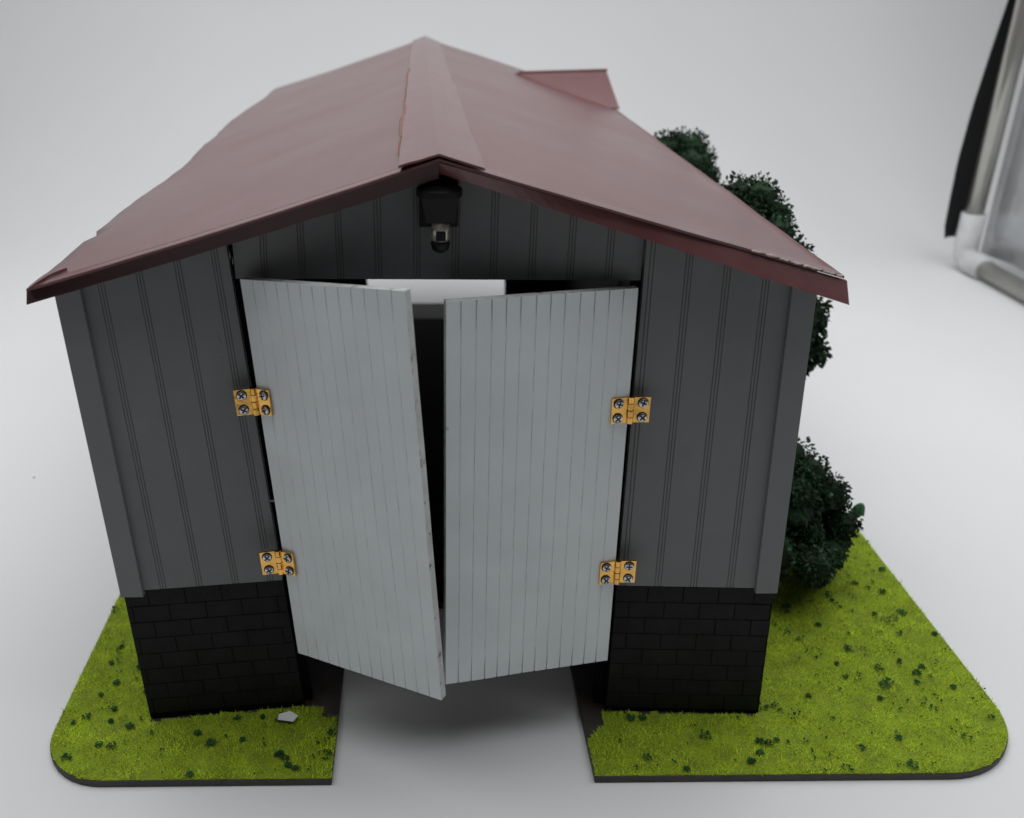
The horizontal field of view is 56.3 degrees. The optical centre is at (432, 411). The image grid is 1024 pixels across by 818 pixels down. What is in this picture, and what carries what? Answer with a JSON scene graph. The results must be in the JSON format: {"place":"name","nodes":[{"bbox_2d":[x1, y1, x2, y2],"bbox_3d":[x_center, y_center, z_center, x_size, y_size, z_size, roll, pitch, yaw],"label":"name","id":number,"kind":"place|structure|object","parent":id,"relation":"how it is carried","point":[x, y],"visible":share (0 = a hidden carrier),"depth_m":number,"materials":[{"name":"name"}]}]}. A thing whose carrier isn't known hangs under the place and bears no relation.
{"place":"outdoors","nodes":[
{"label":"outdoors","id":0,"kind":"place"},
{"bbox_2d":[0,0,1023,817],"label":"backdrop","id":1,"kind":"structure","parent":0,"point":[844,122],"depth_m":0.82,"materials":[{"name":"white paper"}]},
{"bbox_2d":[50,602,1007,786],"bbox_3d":[0.036,0.009,0.622,0.374,0.003,0.600,0,25,-1],"label":"display base","id":2,"kind":"object","parent":1,"relation":"on","point":[327,681],"visible":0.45,"depth_m":0.35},
{"bbox_2d":[26,36,848,718],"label":"shed","id":3,"kind":"structure","parent":2,"relation":"on","point":[304,440],"depth_m":0.32,"materials":[{"name":"grey paint"}]},
{"bbox_2d":[233,277,445,699],"bbox_3d":[-0.032,0.028,0.314,0.080,0.149,0.010,14,28,28],"label":"door","id":4,"kind":"structure","parent":3,"relation":"in","point":[336,395],"depth_m":0.31,"materials":[{"name":"grey paint"}]},
{"bbox_2d":[444,286,650,683],"bbox_3d":[0.038,0.029,0.326,0.070,0.145,0.009,-5,25,-10],"label":"door","id":5,"kind":"structure","parent":3,"relation":"in","point":[539,407],"depth_m":0.32,"materials":[{"name":"grey paint"}]},
{"bbox_2d":[50,510,1008,780],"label":"grass","id":6,"kind":"structure","parent":2,"relation":"on","point":[858,710],"depth_m":0.37,"materials":[{"name":"green plant"}]},
{"bbox_2d":[278,711,297,721],"bbox_3d":[-0.057,0.120,0.373,0.008,0.003,0.004,0,25,-1],"label":"rock","id":7,"kind":"object","parent":6,"relation":"on","point":[289,716],"visible":1,"depth_m":0.37,"materials":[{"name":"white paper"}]},
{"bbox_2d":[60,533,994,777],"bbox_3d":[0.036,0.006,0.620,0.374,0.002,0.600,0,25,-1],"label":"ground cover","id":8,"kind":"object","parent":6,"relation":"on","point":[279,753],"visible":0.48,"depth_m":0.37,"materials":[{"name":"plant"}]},
{"bbox_2d":[617,126,722,286],"bbox_3d":[0.152,-0.087,0.609,0.086,0.184,0.082,0,25,-1],"label":"tree","id":9,"kind":"object","parent":6,"relation":"on","point":[691,149],"visible":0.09,"depth_m":0.57,"materials":[{"name":"green plant"}]},
{"bbox_2d":[720,171,832,376],"bbox_3d":[0.150,-0.032,0.488,0.087,0.184,0.085,-22,32,-38],"label":"tree","id":10,"kind":"object","parent":6,"relation":"on","point":[758,196],"visible":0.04,"depth_m":0.46,"materials":[{"name":"green plant"}]},
{"bbox_2d":[779,436,864,589],"bbox_3d":[0.158,0.046,0.449,0.094,0.076,0.083,0,25,-1],"label":"bush","id":11,"kind":"object","parent":6,"relation":"on","point":[821,526],"visible":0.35,"depth_m":0.43,"materials":[{"name":"green plant"}]},
{"bbox_2d":[944,0,1023,301],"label":"light box","id":12,"kind":"object","parent":1,"relation":"on","point":[966,216],"visible":1,"depth_m":0.90,"materials":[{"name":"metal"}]}
]}

